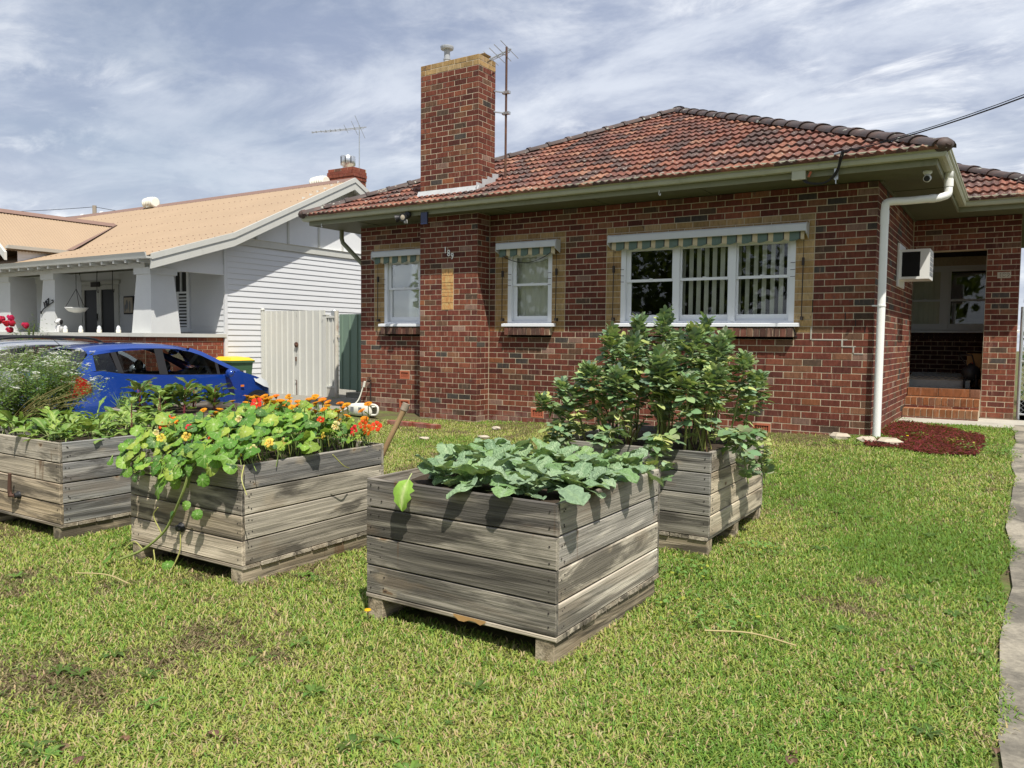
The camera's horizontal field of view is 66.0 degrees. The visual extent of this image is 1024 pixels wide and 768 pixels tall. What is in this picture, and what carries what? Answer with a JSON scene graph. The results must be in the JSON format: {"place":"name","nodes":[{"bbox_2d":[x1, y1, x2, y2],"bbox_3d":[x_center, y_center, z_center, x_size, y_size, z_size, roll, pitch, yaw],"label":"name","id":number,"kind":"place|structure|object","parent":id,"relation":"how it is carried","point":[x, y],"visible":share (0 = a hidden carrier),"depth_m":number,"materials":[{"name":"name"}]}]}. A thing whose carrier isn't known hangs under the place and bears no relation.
{"place":"outdoors","nodes":[
{"label":"outdoors","id":0,"kind":"place"},
{"bbox_2d":[270,389,360,413],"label":"driveway","id":1,"kind":"structure","parent":0,"point":[341,398],"depth_m":16.74,"materials":[{"name":"concrete"}]},
{"bbox_2d":[0,335,145,410],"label":"station wagon","id":2,"kind":"object","parent":1,"relation":"on","point":[126,361],"visible":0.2,"depth_m":14.09,"materials":[{"name":"silver metal"}]},
{"bbox_2d":[20,336,270,418],"bbox_3d":[-6.129,-0.026,13.729,2.030,1.603,3.964,3,4,33],"label":"hatchback car","id":3,"kind":"object","parent":1,"relation":"on","point":[205,369],"visible":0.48,"depth_m":13.02,"materials":[{"name":"blue metal"}]},
{"bbox_2d":[216,356,254,374],"bbox_3d":[-6.076,-0.076,17.240,0.618,1.049,0.620,3,4,33],"label":"wheelie bin","id":4,"kind":"object","parent":1,"relation":"on","point":[245,364],"visible":0.26,"depth_m":17.07,"materials":[{"name":"plastic"}]},
{"bbox_2d":[261,308,264,378],"bbox_3d":[-5.742,-0.692,18.183,0.099,2.120,0.099,3,4,33],"label":"gate post","id":5,"kind":"object","parent":1,"relation":"on","point":[262,342],"visible":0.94,"depth_m":18.14,"materials":[{"name":"beige metal"}]},
{"bbox_2d":[264,311,296,394],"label":"metal gate","id":6,"kind":"structure","parent":5,"relation":"attached to","point":[280,352],"depth_m":17.85,"materials":[{"name":"beige metal"}]},
{"bbox_2d":[322,315,328,396],"bbox_3d":[-4.034,-0.552,17.093,0.120,1.900,0.120,3,4,33],"label":"gate post","id":7,"kind":"object","parent":1,"relation":"on","point":[325,351],"visible":0.82,"depth_m":17.04,"materials":[{"name":"beige metal"}]},
{"bbox_2d":[294,310,324,395],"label":"metal gate","id":8,"kind":"structure","parent":7,"relation":"attached to","point":[308,344],"depth_m":17.35,"materials":[{"name":"metal"}]},
{"bbox_2d":[334,311,339,397],"bbox_3d":[-3.741,-0.626,16.877,0.160,1.880,0.089,3,4,33],"label":"gate post","id":9,"kind":"object","parent":1,"relation":"on","point":[336,340],"visible":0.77,"depth_m":16.86,"materials":[{"name":"beige metal"}]},
{"bbox_2d":[339,314,360,390],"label":"metal gate","id":10,"kind":"structure","parent":9,"relation":"attached to","point":[350,352],"depth_m":16.69,"materials":[{"name":"green metal"}]},
{"bbox_2d":[0,351,1023,767],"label":"lawn","id":11,"kind":"structure","parent":0,"point":[498,633],"depth_m":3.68,"materials":[{"name":"plant"}]},
{"bbox_2d":[0,315,52,365],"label":"rose bush","id":12,"kind":"object","parent":11,"relation":"on","point":[10,321],"visible":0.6,"depth_m":17.68,"materials":[{"name":"red plant"}]},
{"bbox_2d":[0,414,79,429],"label":"planter box","id":13,"kind":"object","parent":11,"relation":"on","point":[9,428],"visible":0.02,"depth_m":6.68,"materials":[{"name":"wood"}]},
{"bbox_2d":[0,350,26,408],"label":"coriander plant","id":14,"kind":"object","parent":13,"relation":"on","point":[8,388],"visible":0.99,"depth_m":6.57,"materials":[{"name":"green plant"}]},
{"bbox_2d":[0,344,61,423],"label":"coriander plant","id":15,"kind":"object","parent":13,"relation":"on","point":[15,406],"visible":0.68,"depth_m":6.99,"materials":[{"name":"green plant"}]},
{"bbox_2d":[1,339,74,417],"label":"coriander plant","id":16,"kind":"object","parent":13,"relation":"on","point":[38,369],"visible":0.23,"depth_m":7.39,"materials":[{"name":"green plant"}]},
{"bbox_2d":[10,345,98,417],"bbox_3d":[-3.985,0.076,6.810,0.766,0.827,0.611,3,4,33],"label":"coriander plant","id":17,"kind":"object","parent":13,"relation":"on","point":[48,368],"visible":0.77,"depth_m":6.81,"materials":[{"name":"green plant"}]},
{"bbox_2d":[46,343,109,419],"bbox_3d":[-3.944,0.030,7.162,0.583,0.880,0.802,-1,4,-32],"label":"coriander plant","id":18,"kind":"object","parent":13,"relation":"on","point":[80,393],"visible":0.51,"depth_m":7.15,"materials":[{"name":"green plant"}]},
{"bbox_2d":[0,421,200,540],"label":"planter box","id":19,"kind":"object","parent":11,"relation":"on","point":[77,485],"visible":0.65,"depth_m":5.63,"materials":[{"name":"wood"}]},
{"bbox_2d":[0,410,50,436],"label":"leafy green","id":20,"kind":"object","parent":19,"relation":"on","point":[13,420],"visible":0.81,"depth_m":5.96,"materials":[{"name":"green plant"}]},
{"bbox_2d":[9,414,77,440],"bbox_3d":[-3.439,0.325,5.863,0.463,0.188,0.530,0,3,-14],"label":"leafy green","id":21,"kind":"object","parent":19,"relation":"on","point":[38,423],"visible":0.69,"depth_m":5.81,"materials":[{"name":"green plant"}]},
{"bbox_2d":[14,382,91,420],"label":"dry coriander stalks","id":22,"kind":"object","parent":19,"relation":"on","point":[32,409],"visible":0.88,"depth_m":6.54,"materials":[{"name":"plant"}]},
{"bbox_2d":[27,408,80,432],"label":"leafy green","id":23,"kind":"object","parent":19,"relation":"on","point":[55,412],"visible":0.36,"depth_m":6.33,"materials":[{"name":"green plant"}]},
{"bbox_2d":[23,406,95,441],"bbox_3d":[-3.225,0.297,5.638,0.421,0.273,0.362,3,4,33],"label":"leafy green","id":24,"kind":"object","parent":19,"relation":"on","point":[66,428],"visible":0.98,"depth_m":5.62,"materials":[{"name":"green plant"}]},
{"bbox_2d":[49,407,109,436],"bbox_3d":[-3.325,0.302,6.052,0.441,0.264,0.430,2,3,19],"label":"leafy green","id":25,"kind":"object","parent":19,"relation":"on","point":[70,417],"visible":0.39,"depth_m":6.05,"materials":[{"name":"green plant"}]},
{"bbox_2d":[59,397,106,430],"bbox_3d":[-3.503,0.249,6.473,0.574,0.268,0.409,3,4,33],"label":"leafy green","id":26,"kind":"object","parent":19,"relation":"on","point":[91,413],"visible":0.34,"depth_m":6.41,"materials":[{"name":"green plant"}]},
{"bbox_2d":[75,412,124,443],"bbox_3d":[-3.067,0.314,5.823,0.353,0.215,0.530,1,3,1],"label":"leafy green","id":27,"kind":"object","parent":19,"relation":"on","point":[103,417],"visible":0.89,"depth_m":5.80,"materials":[{"name":"green plant"}]},
{"bbox_2d":[77,411,146,434],"bbox_3d":[-3.197,0.313,6.317,0.509,0.184,0.476,3,4,33],"label":"leafy green","id":28,"kind":"object","parent":19,"relation":"on","point":[113,415],"visible":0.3,"depth_m":6.35,"materials":[{"name":"green plant"}]},
{"bbox_2d":[100,409,156,435],"bbox_3d":[-2.924,0.297,6.011,0.472,0.225,0.435,1,3,13],"label":"leafy green","id":29,"kind":"object","parent":19,"relation":"on","point":[138,418],"visible":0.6,"depth_m":6.07,"materials":[{"name":"green plant"}]},
{"bbox_2d":[108,396,154,430],"bbox_3d":[-2.851,0.258,5.880,0.326,0.332,0.336,3,4,33],"label":"bolting green","id":30,"kind":"object","parent":19,"relation":"on","point":[132,400],"visible":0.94,"depth_m":5.90,"materials":[{"name":"green plant"}]},
{"bbox_2d":[123,405,174,430],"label":"leafy green","id":31,"kind":"object","parent":19,"relation":"on","point":[148,422],"visible":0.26,"depth_m":6.48,"materials":[{"name":"green plant"}]},
{"bbox_2d":[144,388,175,431],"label":"bolting green","id":32,"kind":"object","parent":19,"relation":"on","point":[161,392],"visible":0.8,"depth_m":6.20,"materials":[{"name":"green plant"}]},
{"bbox_2d":[105,401,263,438],"bbox_3d":[-3.413,0.610,8.561,1.384,0.714,1.274,3,4,33],"label":"planter box","id":33,"kind":"object","parent":11,"relation":"on","point":[200,405],"visible":0.06,"depth_m":8.84,"materials":[{"name":"wood"}]},
{"bbox_2d":[118,377,156,410],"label":"beet plant","id":34,"kind":"object","parent":33,"relation":"on","point":[135,385],"visible":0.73,"depth_m":8.47,"materials":[{"name":"green plant"}]},
{"bbox_2d":[144,383,192,411],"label":"beet plant","id":35,"kind":"object","parent":33,"relation":"on","point":[167,388],"visible":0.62,"depth_m":8.39,"materials":[{"name":"green plant"}]},
{"bbox_2d":[165,379,206,412],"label":"beet plant","id":36,"kind":"object","parent":33,"relation":"on","point":[182,394],"visible":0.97,"depth_m":8.28,"materials":[{"name":"green plant"}]},
{"bbox_2d":[175,376,212,408],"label":"beet plant","id":37,"kind":"object","parent":33,"relation":"on","point":[193,392],"visible":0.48,"depth_m":8.78,"materials":[{"name":"green plant"}]},
{"bbox_2d":[191,383,235,409],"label":"beet plant","id":38,"kind":"object","parent":33,"relation":"on","point":[213,394],"visible":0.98,"depth_m":8.65,"materials":[{"name":"green plant"}]},
{"bbox_2d":[0,155,369,377],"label":"weatherboard house","id":39,"kind":"structure","parent":11,"relation":"on","point":[212,276],"depth_m":18.63,"materials":[{"name":"paint"}]},
{"bbox_2d":[81,280,120,336],"bbox_3d":[-10.458,-1.720,19.956,1.870,1.770,0.076,3,4,33],"label":"double door","id":40,"kind":"structure","parent":39,"relation":"in","point":[103,307],"depth_m":19.90,"materials":[{"name":"paint"}]},
{"bbox_2d":[123,296,134,313],"bbox_3d":[-9.334,-1.920,19.200,0.420,0.440,0.046,3,4,33],"label":"framed picture","id":41,"kind":"object","parent":39,"relation":"attached to","point":[128,301],"visible":0.99,"depth_m":19.17,"materials":[{"name":"black paint"}]},
{"bbox_2d":[174,271,191,331],"bbox_3d":[-7.624,-1.929,18.102,0.720,1.480,0.116,3,4,33],"label":"window","id":42,"kind":"structure","parent":39,"relation":"in","point":[182,280],"depth_m":18.09,"materials":[{"name":"white paint"}]},
{"bbox_2d":[130,434,383,585],"bbox_3d":[-1.647,0.765,5.154,1.079,0.714,1.207,3,4,33],"label":"planter box","id":43,"kind":"object","parent":11,"relation":"on","point":[288,514],"visible":0.82,"depth_m":4.72,"materials":[{"name":"wood"}]},
{"bbox_2d":[102,397,381,574],"bbox_3d":[-1.671,0.601,5.047,1.300,1.003,1.376,3,4,33],"label":"nasturtium","id":44,"kind":"object","parent":43,"relation":"in","point":[247,436],"visible":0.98,"depth_m":4.75,"materials":[{"name":"green plant"}]},
{"bbox_2d":[172,394,375,452],"bbox_3d":[-1.577,0.259,5.257,1.026,0.357,1.059,3,4,33],"label":"calendula","id":45,"kind":"object","parent":43,"relation":"on","point":[266,399],"visible":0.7,"depth_m":5.30,"materials":[{"name":"orange plant"}]},
{"bbox_2d":[384,402,409,456],"bbox_3d":[-0.875,0.439,5.537,0.315,0.629,0.058,1,3,-1],"label":"tool handle","id":46,"kind":"object","parent":43,"relation":"attached to","point":[404,408],"visible":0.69,"depth_m":5.51,"materials":[{"name":"brown wood"}]},
{"bbox_2d":[326,316,334,396],"bbox_3d":[-3.884,-0.555,17.003,0.250,1.820,0.080,3,4,33],"label":"gate post","id":47,"kind":"object","parent":11,"relation":"on","point":[331,382],"visible":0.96,"depth_m":16.99,"materials":[{"name":"metal"}]},
{"bbox_2d":[348,403,378,415],"bbox_3d":[-2.474,0.425,13.284,0.757,0.223,0.221,3,4,33],"label":"plastic jerrycan","id":48,"kind":"object","parent":11,"relation":"on","point":[354,408],"visible":0.85,"depth_m":13.22,"materials":[{"name":"white plastic"}]},
{"bbox_2d":[0,440,1007,767],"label":"lawn weeds","id":49,"kind":"object","parent":11,"relation":"on","point":[392,734],"visible":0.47,"depth_m":3.11,"materials":[{"name":"green plant"}]},
{"bbox_2d":[366,456,659,663],"bbox_3d":[0.037,0.815,4.069,1.088,0.714,1.138,3,4,33],"label":"planter box","id":50,"kind":"object","parent":11,"relation":"on","point":[554,576],"visible":0.86,"depth_m":3.60,"materials":[{"name":"wood"}]},
{"bbox_2d":[415,450,476,485],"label":"mustard plant","id":51,"kind":"object","parent":50,"relation":"in","point":[436,470],"visible":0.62,"depth_m":3.94,"materials":[{"name":"green plant"}]},
{"bbox_2d":[441,456,518,496],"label":"mustard plant","id":52,"kind":"object","parent":50,"relation":"in","point":[480,472],"visible":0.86,"depth_m":3.71,"materials":[{"name":"green plant"}]},
{"bbox_2d":[466,443,523,462],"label":"mustard plant","id":53,"kind":"object","parent":50,"relation":"in","point":[498,454],"visible":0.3,"depth_m":4.21,"materials":[{"name":"green plant"}]},
{"bbox_2d":[483,437,535,460],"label":"mustard plant","id":54,"kind":"object","parent":50,"relation":"on","point":[524,451],"visible":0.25,"depth_m":4.45,"materials":[{"name":"green plant"}]},
{"bbox_2d":[393,442,648,511],"bbox_3d":[-0.024,0.464,3.842,1.208,0.250,0.906,2,4,24],"label":"mustard plant","id":55,"kind":"object","parent":50,"relation":"in","point":[571,494],"visible":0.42,"depth_m":3.66,"materials":[{"name":"green plant"}]},
{"bbox_2d":[490,466,563,499],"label":"mustard plant","id":56,"kind":"object","parent":50,"relation":"on","point":[527,477],"visible":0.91,"depth_m":3.60,"materials":[{"name":"green plant"}]},
{"bbox_2d":[503,452,568,474],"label":"mustard plant","id":57,"kind":"object","parent":50,"relation":"on","point":[540,462],"visible":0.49,"depth_m":3.96,"materials":[{"name":"green plant"}]},
{"bbox_2d":[515,437,578,469],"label":"mustard plant","id":58,"kind":"object","parent":50,"relation":"on","point":[551,449],"visible":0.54,"depth_m":4.35,"materials":[{"name":"green plant"}]},
{"bbox_2d":[523,460,616,501],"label":"mustard plant","id":59,"kind":"object","parent":50,"relation":"on","point":[579,471],"visible":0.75,"depth_m":3.65,"materials":[{"name":"green plant"}]},
{"bbox_2d":[562,449,622,472],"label":"mustard plant","id":60,"kind":"object","parent":50,"relation":"in","point":[578,455],"visible":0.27,"depth_m":4.14,"materials":[{"name":"green plant"}]},
{"bbox_2d":[571,457,633,487],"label":"mustard plant","id":61,"kind":"object","parent":50,"relation":"on","point":[597,462],"visible":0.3,"depth_m":3.88,"materials":[{"name":"green plant"}]},
{"bbox_2d":[608,446,663,486],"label":"mustard plant","id":62,"kind":"object","parent":50,"relation":"in","point":[635,457],"visible":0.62,"depth_m":4.11,"materials":[{"name":"green plant"}]},
{"bbox_2d":[298,44,1023,437],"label":"brick house","id":63,"kind":"structure","parent":11,"relation":"on","point":[490,292],"depth_m":12.23,"materials":[{"name":"brick"}]},
{"bbox_2d":[378,261,419,325],"bbox_3d":[-1.907,-1.616,13.887,1.010,1.202,0.210,3,4,33],"label":"window","id":64,"kind":"structure","parent":63,"relation":"in","point":[401,293],"depth_m":13.98,"materials":[{"name":"white paint"}]},
{"bbox_2d":[483,40,517,177],"bbox_3d":[-0.251,-4.385,12.932,0.676,2.170,0.827,3,4,33],"label":"television aerial","id":65,"kind":"object","parent":63,"relation":"attached to","point":[506,92],"visible":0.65,"depth_m":12.80,"materials":[{"name":"metal"}]},
{"bbox_2d":[501,253,555,325],"bbox_3d":[0.305,-1.514,12.508,0.945,1.202,0.272,3,4,33],"label":"window","id":66,"kind":"structure","parent":63,"relation":"in","point":[529,294],"depth_m":12.64,"materials":[{"name":"white paint"}]},
{"bbox_2d":[615,240,799,326],"bbox_3d":[2.685,-1.402,10.996,2.614,1.202,0.291,3,4,33],"label":"window","id":67,"kind":"structure","parent":63,"relation":"in","point":[733,318],"depth_m":10.85,"materials":[{"name":"white paint"}]},
{"bbox_2d":[896,243,933,288],"bbox_3d":[5.932,-1.733,11.576,0.415,0.620,0.730,3,4,33],"label":"air conditioner","id":68,"kind":"object","parent":63,"relation":"attached to","point":[914,265],"visible":1,"depth_m":11.36,"materials":[{"name":"white plastic"}]},
{"bbox_2d":[841,94,1023,152],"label":"power cable","id":69,"kind":"object","parent":63,"relation":"attached to","point":[921,131],"visible":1,"depth_m":7.37,"materials":[{"name":"black plastic"}]},
{"bbox_2d":[909,371,973,388],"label":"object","id":70,"kind":"object","parent":63,"relation":"on","point":[936,379],"visible":0.84,"depth_m":13.29,"materials":[{"name":"grey concrete"}]},
{"bbox_2d":[911,264,1018,332],"bbox_3d":[8.352,-1.582,14.713,1.930,1.252,0.272,3,4,33],"label":"window","id":71,"kind":"structure","parent":63,"relation":"in","point":[927,322],"depth_m":14.93,"materials":[{"name":"grey glass"}]},
{"bbox_2d":[959,354,979,387],"bbox_3d":[7.561,-0.216,13.040,0.330,0.551,0.475,3,4,33],"label":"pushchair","id":72,"kind":"object","parent":63,"relation":"on","point":[970,371],"visible":0.93,"depth_m":12.95,"materials":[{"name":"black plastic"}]},
{"bbox_2d":[967,353,982,386],"bbox_3d":[7.937,-0.236,13.431,0.320,0.560,0.354,3,4,33],"label":"cardboard box","id":73,"kind":"object","parent":63,"relation":"on","point":[977,359],"visible":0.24,"depth_m":13.28,"materials":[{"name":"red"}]},
{"bbox_2d":[558,424,763,556],"bbox_3d":[1.102,0.733,5.857,1.174,0.694,1.268,3,4,33],"label":"planter box","id":74,"kind":"object","parent":11,"relation":"on","point":[706,497],"visible":0.52,"depth_m":5.17,"materials":[{"name":"wood"}]},
{"bbox_2d":[538,419,577,448],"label":"broad bean plant","id":75,"kind":"object","parent":74,"relation":"on","point":[561,428],"visible":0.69,"depth_m":5.48,"materials":[{"name":"green plant"}]},
{"bbox_2d":[532,389,584,440],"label":"broad bean plant","id":76,"kind":"object","parent":74,"relation":"on","point":[544,398],"visible":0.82,"depth_m":5.77,"materials":[{"name":"green plant"}]},
{"bbox_2d":[551,375,595,440],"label":"broad bean plant","id":77,"kind":"object","parent":74,"relation":"on","point":[565,387],"visible":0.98,"depth_m":5.52,"materials":[{"name":"green plant"}]},
{"bbox_2d":[570,363,615,431],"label":"broad bean plant","id":78,"kind":"object","parent":74,"relation":"on","point":[584,394],"visible":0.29,"depth_m":5.95,"materials":[{"name":"green plant"}]},
{"bbox_2d":[571,359,617,442],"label":"broad bean plant","id":79,"kind":"object","parent":74,"relation":"on","point":[589,369],"visible":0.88,"depth_m":5.46,"materials":[{"name":"green plant"}]},
{"bbox_2d":[587,423,628,458],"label":"broad bean plant","id":80,"kind":"object","parent":74,"relation":"on","point":[603,436],"visible":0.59,"depth_m":5.24,"materials":[{"name":"green plant"}]},
{"bbox_2d":[594,321,629,443],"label":"broad bean plant","id":81,"kind":"object","parent":74,"relation":"on","point":[611,336],"visible":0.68,"depth_m":5.62,"materials":[{"name":"green plant"}]},
{"bbox_2d":[593,362,642,444],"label":"broad bean plant","id":82,"kind":"object","parent":74,"relation":"on","point":[618,372],"visible":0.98,"depth_m":5.33,"materials":[{"name":"green plant"}]},
{"bbox_2d":[616,330,650,444],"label":"broad bean plant","id":83,"kind":"object","parent":74,"relation":"on","point":[634,342],"visible":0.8,"depth_m":5.44,"materials":[{"name":"green plant"}]},
{"bbox_2d":[621,312,653,441],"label":"broad bean plant","id":84,"kind":"object","parent":74,"relation":"on","point":[638,322],"visible":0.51,"depth_m":5.83,"materials":[{"name":"green plant"}]},
{"bbox_2d":[637,305,678,445],"bbox_3d":[1.036,-0.059,5.586,0.301,1.010,0.329,1,3,1],"label":"broad bean plant","id":85,"kind":"object","parent":74,"relation":"on","point":[665,318],"visible":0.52,"depth_m":5.54,"materials":[{"name":"green plant"}]},
{"bbox_2d":[640,344,678,446],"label":"broad bean plant","id":86,"kind":"object","parent":74,"relation":"on","point":[662,361],"visible":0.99,"depth_m":5.22,"materials":[{"name":"green plant"}]},
{"bbox_2d":[637,428,685,484],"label":"broad bean plant","id":87,"kind":"object","parent":74,"relation":"on","point":[658,440],"visible":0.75,"depth_m":4.95,"materials":[{"name":"green plant"}]},
{"bbox_2d":[640,342,686,447],"bbox_3d":[1.021,0.085,5.372,0.284,0.748,0.270,-1,4,-29],"label":"broad bean plant","id":88,"kind":"object","parent":74,"relation":"on","point":[666,347],"visible":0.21,"depth_m":5.36,"materials":[{"name":"green plant"}]},
{"bbox_2d":[663,327,685,432],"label":"broad bean plant","id":89,"kind":"object","parent":74,"relation":"on","point":[680,340],"visible":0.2,"depth_m":5.87,"materials":[{"name":"green plant"}]},
{"bbox_2d":[667,371,708,449],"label":"broad bean plant","id":90,"kind":"object","parent":74,"relation":"on","point":[688,380],"visible":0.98,"depth_m":5.08,"materials":[{"name":"green plant"}]},
{"bbox_2d":[669,321,712,450],"bbox_3d":[1.215,0.017,5.354,0.311,0.889,0.307,3,4,33],"label":"broad bean plant","id":91,"kind":"object","parent":74,"relation":"on","point":[695,333],"visible":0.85,"depth_m":5.32,"materials":[{"name":"green plant"}]},
{"bbox_2d":[684,311,719,443],"bbox_3d":[1.361,-0.041,5.683,0.306,0.967,0.320,3,4,33],"label":"broad bean plant","id":92,"kind":"object","parent":74,"relation":"on","point":[705,321],"visible":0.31,"depth_m":5.65,"materials":[{"name":"green plant"}]},
{"bbox_2d":[681,362,731,451],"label":"broad bean plant","id":93,"kind":"object","parent":74,"relation":"on","point":[712,371],"visible":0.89,"depth_m":5.13,"materials":[{"name":"green plant"}]},
{"bbox_2d":[692,333,734,448],"bbox_3d":[1.376,0.054,5.407,0.298,0.811,0.270,2,3,19],"label":"broad bean plant","id":94,"kind":"object","parent":74,"relation":"on","point":[720,343],"visible":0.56,"depth_m":5.38,"materials":[{"name":"green plant"}]},
{"bbox_2d":[704,325,735,442],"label":"broad bean plant","id":95,"kind":"object","parent":74,"relation":"on","point":[726,331],"visible":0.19,"depth_m":5.74,"materials":[{"name":"green plant"}]},
{"bbox_2d":[713,425,764,483],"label":"broad bean plant","id":96,"kind":"object","parent":74,"relation":"on","point":[727,434],"visible":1,"depth_m":5.05,"materials":[{"name":"green plant"}]},
{"bbox_2d":[719,348,766,429],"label":"broad bean plant","id":97,"kind":"object","parent":74,"relation":"on","point":[745,360],"visible":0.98,"depth_m":5.57,"materials":[{"name":"green plant"}]},
{"bbox_2d":[728,369,773,439],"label":"broad bean plant","id":98,"kind":"object","parent":74,"relation":"on","point":[760,374],"visible":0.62,"depth_m":5.78,"materials":[{"name":"green plant"}]},
{"bbox_2d":[729,427,775,481],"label":"broad bean plant","id":99,"kind":"object","parent":74,"relation":"on","point":[768,467],"visible":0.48,"depth_m":5.40,"materials":[{"name":"green plant"}]},
{"bbox_2d":[330,395,1020,634],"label":"creeping weeds","id":100,"kind":"object","parent":11,"relation":"on","point":[698,594],"visible":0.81,"depth_m":4.56,"materials":[{"name":"green plant"}]},
{"bbox_2d":[863,420,986,454],"bbox_3d":[5.323,0.658,10.007,1.240,0.031,3.410,3,4,33],"label":"mulch bed","id":101,"kind":"object","parent":11,"relation":"on","point":[941,447],"visible":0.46,"depth_m":9.24,"materials":[{"name":"brown wood"}]},
{"bbox_2d":[897,400,1023,427],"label":"porch apron","id":102,"kind":"object","parent":11,"relation":"on","point":[993,422],"visible":0.14,"depth_m":11.92,"materials":[{"name":"concrete"}]},
{"bbox_2d":[1016,307,1023,419],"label":"chain link gate","id":103,"kind":"structure","parent":11,"relation":"on","point":[1019,394],"depth_m":12.29,"materials":[{"name":"silver metal"}]},
{"bbox_2d":[0,0,1023,350],"label":"sky","id":104,"kind":"structure","parent":0,"point":[113,105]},
{"bbox_2d":[997,425,1023,767],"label":"garden path","id":105,"kind":"structure","parent":0,"point":[1012,673],"depth_m":3.65,"materials":[{"name":"concrete"}]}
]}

